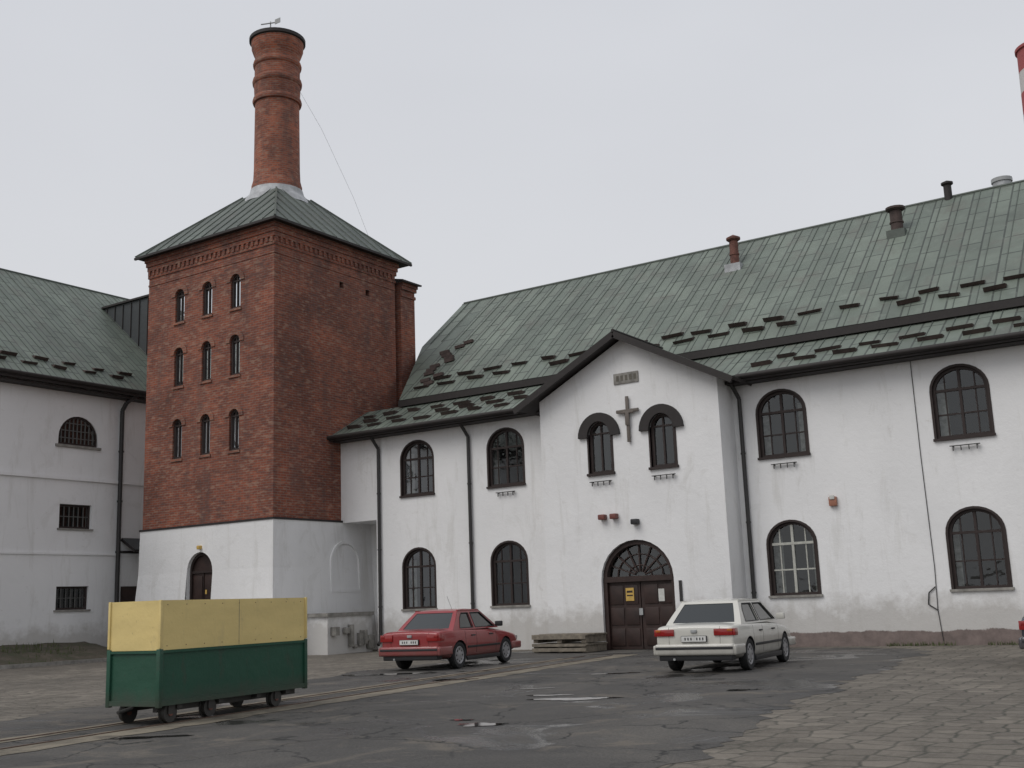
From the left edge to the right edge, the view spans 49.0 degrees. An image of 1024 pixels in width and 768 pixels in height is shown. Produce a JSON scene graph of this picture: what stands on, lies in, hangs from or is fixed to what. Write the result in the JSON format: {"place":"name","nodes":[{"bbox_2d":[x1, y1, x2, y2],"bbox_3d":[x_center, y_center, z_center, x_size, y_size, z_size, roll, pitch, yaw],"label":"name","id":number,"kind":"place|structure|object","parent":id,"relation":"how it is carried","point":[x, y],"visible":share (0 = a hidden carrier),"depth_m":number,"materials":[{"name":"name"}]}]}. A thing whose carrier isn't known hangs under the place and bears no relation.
{"place":"outdoors","nodes":[
{"label":"outdoors","id":0,"kind":"place"},
{"bbox_2d":[0,375,145,646],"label":"walls","id":1,"kind":"structure","parent":0,"point":[43,477],"depth_m":42.61,"materials":[{"name":"white paint"}]},
{"bbox_2d":[0,268,148,403],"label":"roof","id":2,"kind":"structure","parent":1,"relation":"on","point":[55,322],"depth_m":47.15,"materials":[{"name":"metal"}]},
{"bbox_2d":[0,350,132,378],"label":"snow guards","id":3,"kind":"object","parent":2,"relation":"on","point":[54,365],"visible":1,"depth_m":43.43,"materials":[{"name":"black metal"}]},
{"bbox_2d":[53,417,100,611],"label":"windows","id":4,"kind":"structure","parent":1,"relation":"attached to","point":[74,432],"depth_m":43.47,"materials":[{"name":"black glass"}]},
{"bbox_2d":[114,394,139,601],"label":"downpipe and awning","id":5,"kind":"object","parent":1,"relation":"attached to","point":[127,593],"visible":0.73,"depth_m":44.64,"materials":[{"name":"metal"}]},
{"bbox_2d":[134,18,421,648],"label":"brick tower","id":6,"kind":"structure","parent":0,"point":[281,330],"depth_m":41.47,"materials":[{"name":"red brick"}]},
{"bbox_2d":[189,545,211,599],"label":"tower door","id":7,"kind":"structure","parent":6,"relation":"in","point":[201,566],"depth_m":40.33,"materials":[{"name":"brown paint"}]},
{"bbox_2d":[168,268,244,461],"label":"windows","id":8,"kind":"structure","parent":6,"relation":"in","point":[236,283],"depth_m":41.60,"materials":[{"name":"black glass"}]},
{"bbox_2d":[0,644,1023,767],"bbox_3d":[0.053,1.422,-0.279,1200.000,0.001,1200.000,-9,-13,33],"label":"ground","id":9,"kind":"structure","parent":0,"point":[953,706],"depth_m":13.95,"materials":[{"name":"grey stone"}]},
{"bbox_2d":[306,611,374,654],"bbox_3d":[-5.974,8.655,39.047,1.338,1.380,2.390,-9,-13,33],"label":"stone ledge","id":10,"kind":"object","parent":9,"relation":"on","point":[338,633],"visible":1,"depth_m":38.43,"materials":[{"name":"white paint"}]},
{"bbox_2d":[0,647,931,767],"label":"asphalt yard","id":11,"kind":"structure","parent":9,"relation":"on","point":[657,713],"depth_m":14.77,"materials":[{"name":"grey asphalt"}]},
{"bbox_2d":[111,735,190,738],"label":"puddle","id":12,"kind":"object","parent":11,"relation":"on","point":[147,736],"visible":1,"depth_m":13.81,"materials":[{"name":"grey liquid"}]},
{"bbox_2d":[0,654,637,755],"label":"narrow gauge track","id":13,"kind":"structure","parent":11,"relation":"on","point":[100,736],"depth_m":17.13,"materials":[{"name":"grey metal"}]},
{"bbox_2d":[105,597,306,722],"bbox_3d":[-4.561,4.100,16.882,0.990,1.684,3.559,-8,-12,26],"label":"rail cart","id":14,"kind":"object","parent":13,"relation":"on","point":[167,660],"visible":1,"depth_m":16.12,"materials":[{"name":"green paint"}]},
{"bbox_2d":[350,672,435,675],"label":"puddle","id":15,"kind":"object","parent":11,"relation":"on","point":[386,674],"visible":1,"depth_m":25.20,"materials":[{"name":"grey liquid"}]},
{"bbox_2d":[379,597,520,668],"bbox_3d":[-1.467,6.177,28.109,1.980,1.697,4.302,-8,-12,26],"label":"parked car","id":16,"kind":"object","parent":11,"relation":"on","point":[456,638],"visible":1,"depth_m":26.97,"materials":[{"name":"red paint"}]},
{"bbox_2d":[435,678,478,680],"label":"puddle","id":17,"kind":"object","parent":11,"relation":"on","point":[451,679],"visible":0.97,"depth_m":22.54,"materials":[{"name":"grey liquid"}]},
{"bbox_2d":[457,723,505,725],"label":"puddle","id":18,"kind":"object","parent":11,"relation":"on","point":[476,724],"visible":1,"depth_m":13.85,"materials":[{"name":"grey liquid"}]},
{"bbox_2d":[526,694,572,695],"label":"puddle","id":19,"kind":"object","parent":11,"relation":"on","point":[548,695],"visible":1,"depth_m":17.84,"materials":[{"name":"grey liquid"}]},
{"bbox_2d":[531,632,607,652],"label":"wooden platform","id":20,"kind":"structure","parent":11,"relation":"on","point":[569,642],"depth_m":32.75,"materials":[{"name":"grey wood"}]},
{"bbox_2d":[526,697,618,699],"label":"puddle","id":21,"kind":"object","parent":11,"relation":"on","point":[585,698],"visible":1,"depth_m":17.03,"materials":[{"name":"grey liquid"}]},
{"bbox_2d":[653,598,795,670],"bbox_3d":[4.580,5.251,23.756,1.990,1.400,4.532,-8,-13,27],"label":"parked car","id":22,"kind":"object","parent":11,"relation":"on","point":[745,632],"visible":1,"depth_m":22.30,"materials":[{"name":"white paint"}]},
{"bbox_2d":[726,689,752,690],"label":"puddle","id":23,"kind":"object","parent":11,"relation":"on","point":[738,689],"visible":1,"depth_m":17.51,"materials":[{"name":"grey liquid"}]},
{"bbox_2d":[0,639,1018,668],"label":"grass verge","id":24,"kind":"object","parent":9,"relation":"on","point":[30,655],"depth_m":38.96,"materials":[{"name":"green plant"}]},
{"bbox_2d":[341,340,1023,650],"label":"walls","id":25,"kind":"structure","parent":9,"relation":"on","point":[862,464],"depth_m":32.37,"materials":[{"name":"white paint"}]},
{"bbox_2d":[613,370,638,384],"bbox_3d":[3.475,-0.188,34.270,0.850,0.340,0.055,-9,-13,33],"label":"date plaque","id":26,"kind":"object","parent":25,"relation":"attached to","point":[625,377],"visible":1,"depth_m":34.24,"materials":[{"name":"stone"}]},
{"bbox_2d":[616,396,638,441],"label":"wall cross","id":27,"kind":"structure","parent":25,"relation":"attached to","point":[626,411],"depth_m":33.93,"materials":[{"name":"metal"}]},
{"bbox_2d":[603,540,682,649],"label":"entrance gate","id":28,"kind":"structure","parent":25,"relation":"attached to","point":[639,593],"depth_m":33.31,"materials":[{"name":"brown paint"}]},
{"bbox_2d":[326,180,1023,443],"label":"roof","id":29,"kind":"structure","parent":25,"relation":"on","point":[942,244],"depth_m":37.31,"materials":[{"name":"green metal"}]},
{"bbox_2d":[346,273,1023,428],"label":"snow guards","id":30,"kind":"object","parent":29,"relation":"on","point":[448,355],"visible":0.93,"depth_m":35.94,"materials":[{"name":"black metal"}]},
{"bbox_2d":[724,175,1012,272],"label":"roof vents","id":31,"kind":"object","parent":29,"relation":"on","point":[898,229],"visible":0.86,"depth_m":38.11,"materials":[{"name":"metal"}]},
{"bbox_2d":[370,361,979,645],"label":"trim","id":32,"kind":"structure","parent":25,"relation":"attached to","point":[647,417],"depth_m":33.65,"materials":[{"name":"black metal"}]},
{"bbox_2d":[399,364,1014,610],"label":"windows","id":33,"kind":"structure","parent":25,"relation":"attached to","point":[976,536],"depth_m":32.50,"materials":[{"name":"black glass"}]},
{"bbox_2d":[1014,43,1023,116],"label":"striped factory chimney","id":34,"kind":"object","parent":9,"relation":"on","point":[1019,52],"visible":1,"depth_m":96.60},
{"bbox_2d":[1018,617,1023,648],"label":"parked car","id":35,"kind":"object","parent":9,"relation":"on","point":[1021,628],"visible":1,"depth_m":19.86,"materials":[{"name":"paint"}]},
{"bbox_2d":[0,0,1023,359],"label":"sky","id":36,"kind":"structure","parent":0,"point":[495,147],"materials":[{"name":"grey"}]}
]}

